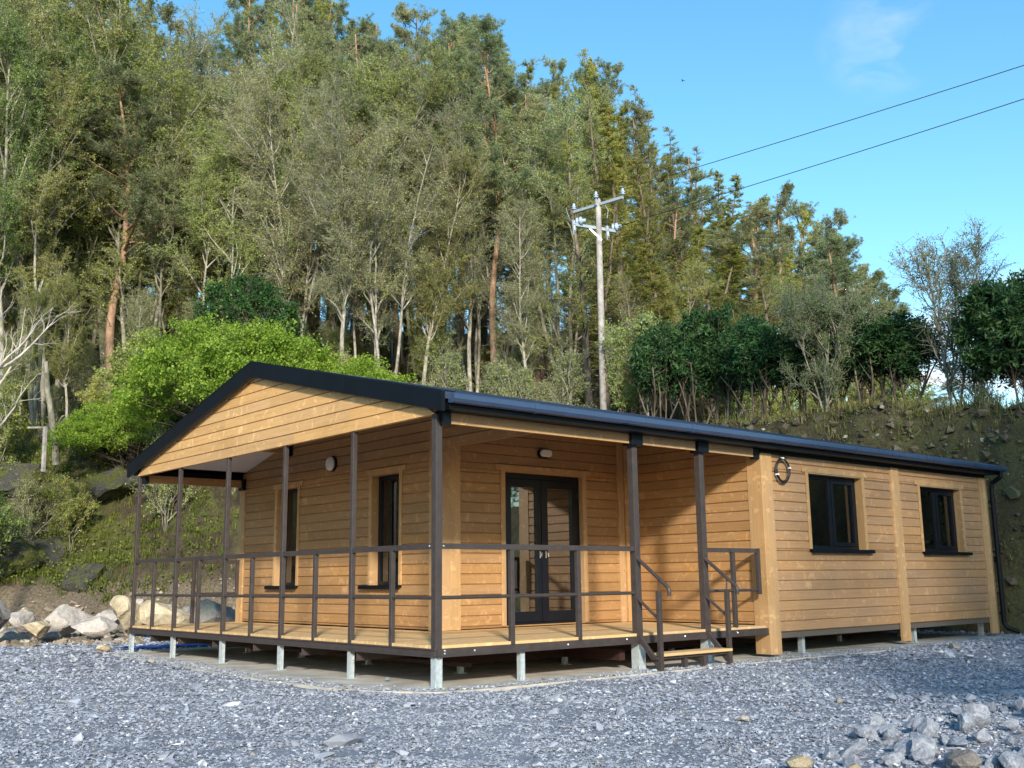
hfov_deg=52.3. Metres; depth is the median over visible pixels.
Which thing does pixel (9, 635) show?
rock
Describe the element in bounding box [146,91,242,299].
birch tree
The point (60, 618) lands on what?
boulder
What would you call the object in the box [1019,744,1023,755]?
rock
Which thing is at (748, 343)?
laurel bush
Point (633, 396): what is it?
light green sapling
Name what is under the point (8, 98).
birch tree
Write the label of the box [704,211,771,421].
larch tree
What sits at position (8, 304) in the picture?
pine tree
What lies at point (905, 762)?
rock
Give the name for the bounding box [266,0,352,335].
pine tree
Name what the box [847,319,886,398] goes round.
larch tree
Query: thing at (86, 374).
scrub sapling
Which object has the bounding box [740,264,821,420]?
larch tree
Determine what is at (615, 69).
pine tree
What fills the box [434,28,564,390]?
pine tree
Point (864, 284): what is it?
pine tree
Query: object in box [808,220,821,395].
larch tree
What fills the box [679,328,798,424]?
larch tree
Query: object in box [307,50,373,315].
pine tree
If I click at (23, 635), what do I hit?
rock
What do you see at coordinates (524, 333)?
bare birch tree
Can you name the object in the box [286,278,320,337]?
grey alder tree
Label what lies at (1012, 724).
rock
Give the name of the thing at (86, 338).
birch tree
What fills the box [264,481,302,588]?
window
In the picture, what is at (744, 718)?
rock
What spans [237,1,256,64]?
larch tree
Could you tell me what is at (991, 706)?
rock
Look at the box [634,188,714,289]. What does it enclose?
pine tree
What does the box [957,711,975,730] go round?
rock
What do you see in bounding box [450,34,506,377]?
larch tree
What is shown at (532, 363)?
bare birch tree
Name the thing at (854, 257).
pine tree
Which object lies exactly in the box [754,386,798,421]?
scrub sapling
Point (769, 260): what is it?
larch tree
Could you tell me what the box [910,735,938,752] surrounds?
rock
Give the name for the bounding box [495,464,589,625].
french door
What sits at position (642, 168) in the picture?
larch tree
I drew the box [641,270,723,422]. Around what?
grey alder tree
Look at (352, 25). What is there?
pine tree
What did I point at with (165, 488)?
scrub sapling
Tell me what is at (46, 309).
birch tree
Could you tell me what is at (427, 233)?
bare birch tree
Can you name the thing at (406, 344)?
grey alder tree
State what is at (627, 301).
bare birch tree
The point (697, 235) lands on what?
larch tree
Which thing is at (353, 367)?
spring maple
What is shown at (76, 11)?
larch tree
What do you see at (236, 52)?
pine tree
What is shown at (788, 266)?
larch tree
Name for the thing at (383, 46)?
pine tree
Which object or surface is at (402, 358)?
birch tree
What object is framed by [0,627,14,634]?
rock
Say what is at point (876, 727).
rock
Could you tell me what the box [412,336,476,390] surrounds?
scrub sapling
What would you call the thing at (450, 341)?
bare birch tree
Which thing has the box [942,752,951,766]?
rock
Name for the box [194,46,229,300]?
pine tree
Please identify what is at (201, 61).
bare birch tree
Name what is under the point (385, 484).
window
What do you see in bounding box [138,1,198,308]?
pine tree
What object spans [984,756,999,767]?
rock
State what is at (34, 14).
grey alder tree
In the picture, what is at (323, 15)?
larch tree
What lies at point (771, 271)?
grey alder tree
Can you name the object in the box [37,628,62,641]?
rock
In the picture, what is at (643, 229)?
larch tree
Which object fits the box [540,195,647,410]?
larch tree
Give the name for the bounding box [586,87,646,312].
larch tree
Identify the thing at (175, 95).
birch tree
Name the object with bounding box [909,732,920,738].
rock
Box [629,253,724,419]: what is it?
grey alder tree
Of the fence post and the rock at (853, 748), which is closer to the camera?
the rock at (853, 748)
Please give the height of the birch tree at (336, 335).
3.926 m
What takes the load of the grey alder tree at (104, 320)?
on the hillside
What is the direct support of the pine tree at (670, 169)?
on the hillside
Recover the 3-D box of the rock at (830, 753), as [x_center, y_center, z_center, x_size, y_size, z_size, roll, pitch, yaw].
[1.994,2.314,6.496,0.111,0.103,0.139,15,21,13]
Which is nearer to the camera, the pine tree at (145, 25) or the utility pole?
the utility pole
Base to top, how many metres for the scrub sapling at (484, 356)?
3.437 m
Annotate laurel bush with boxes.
[626,315,688,418]
[653,304,723,423]
[684,299,745,424]
[720,313,789,418]
[751,317,822,418]
[793,325,851,406]
[815,299,913,403]
[851,310,950,406]
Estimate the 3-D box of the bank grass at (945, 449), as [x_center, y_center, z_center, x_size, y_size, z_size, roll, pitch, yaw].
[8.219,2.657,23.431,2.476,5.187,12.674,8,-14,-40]
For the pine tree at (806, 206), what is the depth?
67.31 m
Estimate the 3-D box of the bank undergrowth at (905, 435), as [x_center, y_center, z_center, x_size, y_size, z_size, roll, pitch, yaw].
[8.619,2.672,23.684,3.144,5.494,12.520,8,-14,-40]
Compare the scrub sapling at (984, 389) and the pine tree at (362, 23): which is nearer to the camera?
the scrub sapling at (984, 389)
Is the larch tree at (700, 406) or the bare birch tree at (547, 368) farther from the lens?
the bare birch tree at (547, 368)
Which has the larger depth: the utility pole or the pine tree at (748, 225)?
the pine tree at (748, 225)
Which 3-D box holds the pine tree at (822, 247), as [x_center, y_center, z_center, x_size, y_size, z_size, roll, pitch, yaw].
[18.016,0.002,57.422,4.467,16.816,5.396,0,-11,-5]
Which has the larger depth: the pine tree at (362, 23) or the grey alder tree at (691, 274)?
the pine tree at (362, 23)
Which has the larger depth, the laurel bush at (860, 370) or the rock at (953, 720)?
the laurel bush at (860, 370)
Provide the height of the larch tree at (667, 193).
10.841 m
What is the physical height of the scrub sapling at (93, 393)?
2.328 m
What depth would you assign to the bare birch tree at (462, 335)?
42.57 m
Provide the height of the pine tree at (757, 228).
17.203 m
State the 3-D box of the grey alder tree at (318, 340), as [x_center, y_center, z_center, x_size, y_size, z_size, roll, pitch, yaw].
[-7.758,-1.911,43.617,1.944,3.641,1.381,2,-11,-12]
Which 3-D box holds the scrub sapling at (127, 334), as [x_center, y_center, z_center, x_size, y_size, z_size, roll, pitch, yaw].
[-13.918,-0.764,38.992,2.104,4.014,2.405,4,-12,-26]
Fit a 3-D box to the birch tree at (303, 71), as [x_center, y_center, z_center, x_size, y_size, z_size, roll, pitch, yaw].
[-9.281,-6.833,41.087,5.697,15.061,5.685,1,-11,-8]
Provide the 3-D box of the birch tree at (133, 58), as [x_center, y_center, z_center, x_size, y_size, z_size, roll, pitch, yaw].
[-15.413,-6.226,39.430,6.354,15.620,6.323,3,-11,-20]
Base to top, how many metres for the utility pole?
8.616 m
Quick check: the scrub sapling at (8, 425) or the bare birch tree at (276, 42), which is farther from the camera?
the bare birch tree at (276, 42)
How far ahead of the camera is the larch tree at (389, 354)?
53.08 m
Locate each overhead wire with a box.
[620,99,1023,225]
[625,65,1023,188]
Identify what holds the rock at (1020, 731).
on the gravel
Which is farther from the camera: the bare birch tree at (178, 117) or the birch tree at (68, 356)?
the bare birch tree at (178, 117)
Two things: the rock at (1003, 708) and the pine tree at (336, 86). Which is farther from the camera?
the pine tree at (336, 86)
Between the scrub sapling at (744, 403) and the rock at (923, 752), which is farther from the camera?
the scrub sapling at (744, 403)
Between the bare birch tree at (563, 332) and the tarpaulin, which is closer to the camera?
the tarpaulin
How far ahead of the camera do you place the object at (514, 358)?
36.28 m
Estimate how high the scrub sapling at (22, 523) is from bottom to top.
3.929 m
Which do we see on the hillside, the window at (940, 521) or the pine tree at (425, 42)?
the pine tree at (425, 42)
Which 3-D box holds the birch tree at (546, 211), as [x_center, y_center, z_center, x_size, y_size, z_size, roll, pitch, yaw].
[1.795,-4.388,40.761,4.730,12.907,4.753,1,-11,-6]
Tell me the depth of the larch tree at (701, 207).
45.88 m
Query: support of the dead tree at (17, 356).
on the hillside
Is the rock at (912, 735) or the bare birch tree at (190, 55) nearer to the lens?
the rock at (912, 735)
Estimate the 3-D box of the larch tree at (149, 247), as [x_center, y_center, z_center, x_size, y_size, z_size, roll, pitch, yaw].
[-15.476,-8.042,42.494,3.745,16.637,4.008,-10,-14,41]
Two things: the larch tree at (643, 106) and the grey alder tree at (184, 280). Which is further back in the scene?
the larch tree at (643, 106)
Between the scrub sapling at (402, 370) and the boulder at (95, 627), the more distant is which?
the scrub sapling at (402, 370)
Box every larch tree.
[71,2,93,56]
[80,12,138,324]
[112,12,156,316]
[141,13,157,294]
[213,0,258,275]
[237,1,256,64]
[258,0,280,283]
[264,0,323,331]
[313,0,364,353]
[314,0,344,326]
[350,71,422,366]
[379,54,410,365]
[393,20,420,363]
[397,58,424,372]
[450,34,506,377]
[475,58,558,391]
[489,51,546,362]
[506,57,562,311]
[528,128,635,407]
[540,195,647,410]
[548,83,588,382]
[549,154,658,408]
[553,48,647,339]
[553,64,592,314]
[561,54,598,360]
[561,111,630,340]
[564,104,659,412]
[573,104,643,389]
[573,197,709,414]
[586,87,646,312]
[587,62,634,313]
[590,162,660,413]
[607,242,708,419]
[612,149,710,416]
[622,84,660,293]
[623,112,684,297]
[626,157,679,290]
[627,97,651,296]
[649,173,682,296]
[655,226,714,420]
[656,156,705,305]
[657,126,700,252]
[662,250,759,422]
[664,146,714,308]
[666,238,734,418]
[668,185,723,395]
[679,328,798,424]
[696,212,752,415]
[702,244,772,423]
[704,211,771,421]
[704,245,743,421]
[705,172,753,315]
[709,170,742,318]
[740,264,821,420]
[748,208,775,390]
[749,234,818,415]
[768,262,818,413]
[771,209,818,410]
[773,252,849,413]
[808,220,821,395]
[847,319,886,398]
[878,281,891,387]
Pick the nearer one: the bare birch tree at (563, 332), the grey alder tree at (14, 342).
the grey alder tree at (14, 342)
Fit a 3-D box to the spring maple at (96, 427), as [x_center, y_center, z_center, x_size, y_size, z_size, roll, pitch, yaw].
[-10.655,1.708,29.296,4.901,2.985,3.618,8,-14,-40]
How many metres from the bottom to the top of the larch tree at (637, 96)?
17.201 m
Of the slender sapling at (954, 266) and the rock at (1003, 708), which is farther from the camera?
the slender sapling at (954, 266)
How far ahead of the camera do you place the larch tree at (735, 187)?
50.84 m
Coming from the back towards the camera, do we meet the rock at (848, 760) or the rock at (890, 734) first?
the rock at (890, 734)
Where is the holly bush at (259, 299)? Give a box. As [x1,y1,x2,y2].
[189,267,310,338]
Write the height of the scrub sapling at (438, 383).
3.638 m
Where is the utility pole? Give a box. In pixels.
[566,188,625,409]
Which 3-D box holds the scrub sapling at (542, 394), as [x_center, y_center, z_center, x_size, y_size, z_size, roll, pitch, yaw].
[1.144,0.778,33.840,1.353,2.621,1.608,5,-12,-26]
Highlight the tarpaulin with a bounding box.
[115,643,210,647]
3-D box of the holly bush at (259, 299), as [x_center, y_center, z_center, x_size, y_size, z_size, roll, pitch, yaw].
[-7.996,-0.874,31.182,3.469,5.175,3.391,8,-14,-40]
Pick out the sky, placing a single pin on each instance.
(756, 74)
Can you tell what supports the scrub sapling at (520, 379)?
on the hillside
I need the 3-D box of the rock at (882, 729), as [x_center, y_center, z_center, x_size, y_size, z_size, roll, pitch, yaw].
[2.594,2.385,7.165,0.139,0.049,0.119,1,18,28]
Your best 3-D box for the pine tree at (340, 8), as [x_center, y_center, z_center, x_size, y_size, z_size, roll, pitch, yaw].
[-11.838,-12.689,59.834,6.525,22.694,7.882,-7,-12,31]
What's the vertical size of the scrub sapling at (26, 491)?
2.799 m
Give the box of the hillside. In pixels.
[0,252,1023,634]
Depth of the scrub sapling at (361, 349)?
36.29 m
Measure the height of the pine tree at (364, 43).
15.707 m
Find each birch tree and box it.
[0,0,80,418]
[0,0,124,409]
[0,12,39,207]
[0,58,135,426]
[0,280,65,420]
[3,310,24,419]
[17,0,140,374]
[19,33,171,404]
[39,269,99,419]
[46,311,64,374]
[55,93,158,387]
[56,304,97,396]
[58,20,182,306]
[67,34,247,360]
[70,321,96,397]
[115,271,146,325]
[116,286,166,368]
[125,116,250,388]
[130,127,198,335]
[136,112,273,324]
[141,5,329,281]
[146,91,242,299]
[150,0,325,278]
[161,62,227,337]
[163,114,304,328]
[166,316,176,335]
[170,306,192,406]
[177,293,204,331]
[180,15,321,299]
[181,146,266,319]
[183,52,374,341]
[195,93,309,284]
[200,58,327,329]
[212,11,341,217]
[234,44,338,346]
[273,64,389,357]
[280,92,464,357]
[281,145,425,357]
[297,44,422,373]
[310,108,491,374]
[310,271,350,356]
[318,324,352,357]
[320,35,425,356]
[322,45,483,384]
[331,313,350,335]
[333,28,485,339]
[362,289,392,366]
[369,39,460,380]
[396,252,456,385]
[398,83,507,391]
[398,133,503,384]
[404,102,510,392]
[418,297,438,357]
[432,278,475,389]
[436,319,465,389]
[449,106,594,391]
[473,303,488,347]
[479,98,593,397]
[485,192,557,379]
[487,272,515,382]
[495,119,609,399]
[496,275,541,360]
[509,275,548,397]
[539,321,579,375]
[546,284,578,381]
[606,270,645,414]
[615,266,703,312]
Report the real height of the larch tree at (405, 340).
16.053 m
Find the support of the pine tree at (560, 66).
on the hillside
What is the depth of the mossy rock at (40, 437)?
31.03 m
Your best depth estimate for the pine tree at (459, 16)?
62.17 m
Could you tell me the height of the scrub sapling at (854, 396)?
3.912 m
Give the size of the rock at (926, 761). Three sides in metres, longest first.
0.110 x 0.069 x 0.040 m
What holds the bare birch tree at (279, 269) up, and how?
on the hillside
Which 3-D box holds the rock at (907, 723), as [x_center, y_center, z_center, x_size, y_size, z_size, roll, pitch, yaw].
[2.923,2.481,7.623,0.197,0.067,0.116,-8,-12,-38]
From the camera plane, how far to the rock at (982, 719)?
7.34 m
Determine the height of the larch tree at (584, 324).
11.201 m
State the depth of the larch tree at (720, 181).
59.70 m
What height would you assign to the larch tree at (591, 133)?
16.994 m
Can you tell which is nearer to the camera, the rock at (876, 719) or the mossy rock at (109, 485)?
the rock at (876, 719)
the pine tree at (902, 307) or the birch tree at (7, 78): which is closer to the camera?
the birch tree at (7, 78)
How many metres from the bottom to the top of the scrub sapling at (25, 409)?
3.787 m
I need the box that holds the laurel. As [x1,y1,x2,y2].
[943,268,1023,402]
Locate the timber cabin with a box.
[127,361,1020,688]
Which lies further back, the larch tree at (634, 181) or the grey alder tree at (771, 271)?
the larch tree at (634, 181)
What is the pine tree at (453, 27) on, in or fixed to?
on the hillside
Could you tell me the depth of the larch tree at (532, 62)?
62.86 m
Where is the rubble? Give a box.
[0,565,235,646]
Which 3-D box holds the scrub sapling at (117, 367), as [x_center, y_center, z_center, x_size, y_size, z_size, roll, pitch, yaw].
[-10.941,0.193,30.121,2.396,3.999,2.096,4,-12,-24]
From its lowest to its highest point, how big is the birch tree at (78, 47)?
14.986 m
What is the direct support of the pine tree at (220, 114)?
on the hillside
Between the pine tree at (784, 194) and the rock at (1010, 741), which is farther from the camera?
the pine tree at (784, 194)
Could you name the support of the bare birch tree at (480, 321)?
on the hillside
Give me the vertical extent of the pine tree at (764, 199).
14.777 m
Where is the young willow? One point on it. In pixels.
(817, 319)
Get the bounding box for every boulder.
[0,599,10,629]
[9,610,37,633]
[22,620,50,639]
[44,604,90,635]
[69,616,117,638]
[94,610,119,626]
[96,644,111,652]
[109,595,143,633]
[139,600,189,624]
[182,599,234,622]
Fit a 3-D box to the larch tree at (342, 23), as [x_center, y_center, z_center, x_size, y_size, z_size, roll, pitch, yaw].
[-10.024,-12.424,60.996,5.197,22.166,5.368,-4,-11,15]
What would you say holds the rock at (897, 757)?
on the gravel
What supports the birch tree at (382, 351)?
on the hillside
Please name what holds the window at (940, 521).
in the timber cabin
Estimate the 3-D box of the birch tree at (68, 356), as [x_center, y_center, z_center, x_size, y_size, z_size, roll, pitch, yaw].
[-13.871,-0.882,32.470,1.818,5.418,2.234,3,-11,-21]
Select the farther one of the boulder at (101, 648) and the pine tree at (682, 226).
the pine tree at (682, 226)
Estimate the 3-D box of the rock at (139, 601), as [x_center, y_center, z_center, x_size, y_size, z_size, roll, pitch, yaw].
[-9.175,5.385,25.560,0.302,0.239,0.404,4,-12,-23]
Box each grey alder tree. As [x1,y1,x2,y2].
[0,0,89,337]
[0,0,140,425]
[3,304,38,417]
[47,0,195,420]
[85,295,144,384]
[96,133,215,343]
[105,216,208,409]
[276,279,327,340]
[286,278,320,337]
[311,297,341,355]
[337,282,373,357]
[390,287,422,371]
[456,76,627,404]
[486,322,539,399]
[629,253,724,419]
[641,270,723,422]
[705,264,802,420]
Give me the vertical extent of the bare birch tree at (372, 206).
11.441 m
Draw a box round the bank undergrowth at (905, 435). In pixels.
[708,389,1023,614]
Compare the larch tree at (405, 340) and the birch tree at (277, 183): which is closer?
the birch tree at (277, 183)
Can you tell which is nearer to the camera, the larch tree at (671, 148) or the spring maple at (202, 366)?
the spring maple at (202, 366)
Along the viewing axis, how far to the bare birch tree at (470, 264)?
37.52 m
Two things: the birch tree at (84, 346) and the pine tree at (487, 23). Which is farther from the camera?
the pine tree at (487, 23)
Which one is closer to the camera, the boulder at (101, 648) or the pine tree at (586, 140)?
the boulder at (101, 648)
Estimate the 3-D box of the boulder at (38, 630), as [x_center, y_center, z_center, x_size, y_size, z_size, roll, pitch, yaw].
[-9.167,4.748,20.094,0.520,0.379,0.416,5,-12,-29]
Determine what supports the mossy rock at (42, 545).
on the hillside
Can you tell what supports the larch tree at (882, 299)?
on the hillside
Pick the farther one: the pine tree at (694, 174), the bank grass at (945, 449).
the pine tree at (694, 174)
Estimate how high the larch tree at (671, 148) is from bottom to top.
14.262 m
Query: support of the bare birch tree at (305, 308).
on the hillside
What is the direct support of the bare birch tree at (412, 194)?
on the hillside
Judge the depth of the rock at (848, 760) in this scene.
6.15 m
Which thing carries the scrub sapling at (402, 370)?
on the hillside
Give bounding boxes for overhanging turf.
[710,394,1021,449]
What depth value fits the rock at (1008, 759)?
5.99 m
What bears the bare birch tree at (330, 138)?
on the hillside
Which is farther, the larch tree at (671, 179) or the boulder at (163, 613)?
the larch tree at (671, 179)
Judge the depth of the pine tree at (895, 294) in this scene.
63.80 m
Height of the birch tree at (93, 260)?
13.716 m
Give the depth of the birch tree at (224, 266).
39.01 m
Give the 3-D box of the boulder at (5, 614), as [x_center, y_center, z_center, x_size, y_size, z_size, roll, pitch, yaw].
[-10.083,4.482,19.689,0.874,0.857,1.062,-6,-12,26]
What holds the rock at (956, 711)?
on the gravel
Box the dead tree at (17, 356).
[0,276,79,426]
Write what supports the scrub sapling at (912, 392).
on the hillside
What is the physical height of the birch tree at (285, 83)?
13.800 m
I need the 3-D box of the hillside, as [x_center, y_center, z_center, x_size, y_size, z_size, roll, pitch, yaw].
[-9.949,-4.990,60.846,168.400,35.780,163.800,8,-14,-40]
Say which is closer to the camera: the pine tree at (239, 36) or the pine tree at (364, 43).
the pine tree at (364, 43)
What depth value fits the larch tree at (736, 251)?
39.18 m
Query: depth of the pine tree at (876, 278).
58.24 m
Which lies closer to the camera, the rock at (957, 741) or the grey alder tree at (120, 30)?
the rock at (957, 741)
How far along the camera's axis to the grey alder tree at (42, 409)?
34.99 m
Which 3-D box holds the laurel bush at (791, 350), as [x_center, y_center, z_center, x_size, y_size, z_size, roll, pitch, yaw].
[7.660,-0.258,27.837,2.364,3.377,2.097,2,-11,-16]
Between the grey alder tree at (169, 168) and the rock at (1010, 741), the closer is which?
the rock at (1010, 741)
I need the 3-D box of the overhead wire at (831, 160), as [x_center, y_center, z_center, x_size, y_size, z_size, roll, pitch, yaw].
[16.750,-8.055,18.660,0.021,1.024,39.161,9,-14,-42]
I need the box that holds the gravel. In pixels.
[0,630,1023,767]
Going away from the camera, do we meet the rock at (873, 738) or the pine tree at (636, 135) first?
the rock at (873, 738)
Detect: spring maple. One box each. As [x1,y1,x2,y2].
[41,399,175,468]
[100,311,333,494]
[294,349,430,385]
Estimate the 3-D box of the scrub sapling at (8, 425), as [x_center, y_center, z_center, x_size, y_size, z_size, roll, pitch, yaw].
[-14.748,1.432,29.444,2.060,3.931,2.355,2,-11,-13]
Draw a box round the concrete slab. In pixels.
[109,631,1016,693]
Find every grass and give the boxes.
[0,421,238,604]
[705,390,1022,431]
[724,394,1023,571]
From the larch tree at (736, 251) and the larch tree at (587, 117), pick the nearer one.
the larch tree at (736, 251)
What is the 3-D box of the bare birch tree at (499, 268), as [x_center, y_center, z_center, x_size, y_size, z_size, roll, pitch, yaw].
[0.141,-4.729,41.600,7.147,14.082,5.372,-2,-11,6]
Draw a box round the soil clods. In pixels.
[718,399,1023,617]
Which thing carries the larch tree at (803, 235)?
on the hillside
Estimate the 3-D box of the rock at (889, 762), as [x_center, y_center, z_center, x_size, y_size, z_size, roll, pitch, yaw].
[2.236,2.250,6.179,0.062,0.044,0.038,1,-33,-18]
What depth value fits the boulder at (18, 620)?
22.12 m
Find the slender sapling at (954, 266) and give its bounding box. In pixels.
[879,215,1016,407]
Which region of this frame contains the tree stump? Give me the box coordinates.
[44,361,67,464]
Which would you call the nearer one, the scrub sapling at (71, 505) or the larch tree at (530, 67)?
the scrub sapling at (71, 505)
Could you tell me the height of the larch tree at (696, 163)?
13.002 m
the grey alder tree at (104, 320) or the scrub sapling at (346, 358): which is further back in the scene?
the grey alder tree at (104, 320)
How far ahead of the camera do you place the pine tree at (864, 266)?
65.79 m
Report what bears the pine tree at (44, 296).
on the hillside
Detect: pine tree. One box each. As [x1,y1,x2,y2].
[5,0,62,353]
[30,70,59,379]
[38,0,100,332]
[45,60,210,400]
[69,0,140,373]
[103,1,153,316]
[117,88,259,304]
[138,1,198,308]
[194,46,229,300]
[198,0,289,275]
[210,21,262,257]
[215,62,313,277]
[227,0,326,91]
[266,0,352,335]
[278,4,333,293]
[287,0,363,345]
[296,26,428,357]
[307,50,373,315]
[311,36,427,380]
[345,20,380,344]
[352,13,413,348]
[390,1,457,352]
[405,34,481,360]
[412,9,517,379]
[415,11,479,301]
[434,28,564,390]
[440,14,490,360]
[443,40,499,234]
[451,13,529,373]
[462,66,518,392]
[467,14,517,347]
[471,82,604,400]
[505,82,562,400]
[521,77,581,378]
[531,55,577,368]
[552,93,612,395]
[569,66,638,246]
[580,56,662,202]
[613,100,683,279]
[627,149,711,247]
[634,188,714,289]
[656,152,733,269]
[703,201,832,411]
[718,194,788,395]
[737,179,832,388]
[740,193,788,333]
[774,200,839,297]
[796,231,894,399]
[798,232,859,310]
[802,208,868,289]
[820,227,892,400]
[825,270,891,404]
[850,263,892,386]
[851,267,923,399]
[868,302,953,405]
[873,286,940,393]
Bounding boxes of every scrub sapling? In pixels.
[0,371,35,469]
[0,479,37,573]
[4,465,59,541]
[10,345,55,419]
[39,382,83,424]
[46,472,101,553]
[53,337,104,420]
[71,373,113,416]
[90,326,167,428]
[101,390,136,464]
[115,313,168,369]
[125,412,200,530]
[332,328,390,375]
[334,342,349,364]
[400,364,420,382]
[410,354,447,387]
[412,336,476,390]
[462,336,503,393]
[475,350,528,398]
[500,358,544,398]
[514,337,596,407]
[532,372,566,403]
[707,343,764,423]
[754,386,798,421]
[794,395,823,414]
[808,380,878,407]
[820,383,858,407]
[874,369,939,407]
[935,343,991,402]
[953,361,1011,407]
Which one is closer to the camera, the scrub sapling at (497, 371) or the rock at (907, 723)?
the rock at (907, 723)
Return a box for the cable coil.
[773,453,790,483]
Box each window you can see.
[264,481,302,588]
[358,465,405,588]
[801,467,875,552]
[914,480,972,554]
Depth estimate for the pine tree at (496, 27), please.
61.75 m
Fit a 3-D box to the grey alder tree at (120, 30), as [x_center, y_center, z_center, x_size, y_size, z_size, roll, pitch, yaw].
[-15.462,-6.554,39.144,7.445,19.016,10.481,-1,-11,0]
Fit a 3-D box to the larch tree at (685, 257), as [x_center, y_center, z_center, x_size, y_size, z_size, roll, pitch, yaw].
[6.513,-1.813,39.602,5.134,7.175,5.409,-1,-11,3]
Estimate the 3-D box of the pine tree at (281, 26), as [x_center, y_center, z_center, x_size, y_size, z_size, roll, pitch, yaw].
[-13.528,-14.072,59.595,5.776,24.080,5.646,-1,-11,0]
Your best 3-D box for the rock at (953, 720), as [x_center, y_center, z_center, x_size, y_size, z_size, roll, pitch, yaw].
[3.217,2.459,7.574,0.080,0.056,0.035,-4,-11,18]
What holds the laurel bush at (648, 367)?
on the hillside
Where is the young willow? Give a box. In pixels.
[767,265,892,412]
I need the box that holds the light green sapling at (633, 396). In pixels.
[595,306,661,413]
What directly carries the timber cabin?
on the concrete slab
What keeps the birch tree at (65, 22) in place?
on the hillside
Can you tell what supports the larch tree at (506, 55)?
on the hillside
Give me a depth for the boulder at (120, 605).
21.66 m
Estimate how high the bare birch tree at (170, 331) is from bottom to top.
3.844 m
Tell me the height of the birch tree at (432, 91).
14.355 m
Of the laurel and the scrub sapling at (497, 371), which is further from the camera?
the scrub sapling at (497, 371)
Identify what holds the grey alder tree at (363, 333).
on the hillside
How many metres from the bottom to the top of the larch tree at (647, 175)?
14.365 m
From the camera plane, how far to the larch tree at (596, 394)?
41.19 m
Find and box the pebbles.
[736,403,1022,541]
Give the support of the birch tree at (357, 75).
on the hillside
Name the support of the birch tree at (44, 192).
on the hillside
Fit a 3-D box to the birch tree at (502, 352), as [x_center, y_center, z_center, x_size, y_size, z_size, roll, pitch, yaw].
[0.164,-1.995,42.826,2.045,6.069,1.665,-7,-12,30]
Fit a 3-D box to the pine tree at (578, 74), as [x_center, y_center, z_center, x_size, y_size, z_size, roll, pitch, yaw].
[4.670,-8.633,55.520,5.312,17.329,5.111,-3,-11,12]
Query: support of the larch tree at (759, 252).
on the hillside
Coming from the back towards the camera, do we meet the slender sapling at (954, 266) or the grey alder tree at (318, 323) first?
the grey alder tree at (318, 323)
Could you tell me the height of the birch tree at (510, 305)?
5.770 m
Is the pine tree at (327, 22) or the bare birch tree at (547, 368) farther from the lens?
the pine tree at (327, 22)
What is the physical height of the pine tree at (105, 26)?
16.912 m
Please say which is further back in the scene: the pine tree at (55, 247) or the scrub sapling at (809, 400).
the pine tree at (55, 247)
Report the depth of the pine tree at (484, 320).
47.61 m
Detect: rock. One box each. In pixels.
[0,461,50,502]
[0,540,42,581]
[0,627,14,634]
[2,631,16,639]
[14,632,32,639]
[28,536,69,567]
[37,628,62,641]
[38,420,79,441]
[59,562,112,592]
[88,465,147,503]
[136,599,143,603]
[736,715,749,721]
[786,755,813,767]
[822,746,839,759]
[840,742,865,756]
[841,754,859,767]
[847,763,860,767]
[851,732,859,738]
[854,724,878,738]
[855,738,867,745]
[867,736,880,741]
[870,714,886,726]
[871,725,880,731]
[878,724,899,735]
[880,751,904,765]
[882,728,898,740]
[885,759,893,766]
[893,737,911,755]
[901,759,913,764]
[903,717,919,727]
[908,746,935,760]
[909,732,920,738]
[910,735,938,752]
[911,717,936,735]
[913,754,920,761]
[917,717,937,736]
[918,758,937,764]
[940,733,949,745]
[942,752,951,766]
[947,736,967,746]
[947,750,981,767]
[949,706,961,716]
[949,718,957,724]
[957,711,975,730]
[961,703,989,715]
[970,712,989,727]
[972,728,991,743]
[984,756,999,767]
[987,702,996,712]
[998,750,1023,767]
[999,706,1007,711]
[1004,719,1018,730]
[1004,737,1014,745]
[1011,698,1023,711]
[1016,729,1023,733]
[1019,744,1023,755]
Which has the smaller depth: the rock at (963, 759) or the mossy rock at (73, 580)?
the rock at (963, 759)
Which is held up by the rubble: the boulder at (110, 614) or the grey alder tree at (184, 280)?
the boulder at (110, 614)
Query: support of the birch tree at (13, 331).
on the hillside
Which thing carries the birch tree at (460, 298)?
on the hillside
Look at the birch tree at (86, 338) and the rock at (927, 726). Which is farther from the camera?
the birch tree at (86, 338)
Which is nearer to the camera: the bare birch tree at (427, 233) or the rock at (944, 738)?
the rock at (944, 738)
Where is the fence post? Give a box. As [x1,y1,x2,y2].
[28,426,47,471]
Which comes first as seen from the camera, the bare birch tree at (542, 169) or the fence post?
the fence post
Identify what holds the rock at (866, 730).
on the rock at (873, 738)
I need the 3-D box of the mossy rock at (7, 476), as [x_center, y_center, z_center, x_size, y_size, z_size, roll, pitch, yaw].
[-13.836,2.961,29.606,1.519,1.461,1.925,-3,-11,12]
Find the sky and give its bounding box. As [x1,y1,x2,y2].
[64,0,1023,407]
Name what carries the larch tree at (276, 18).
on the hillside

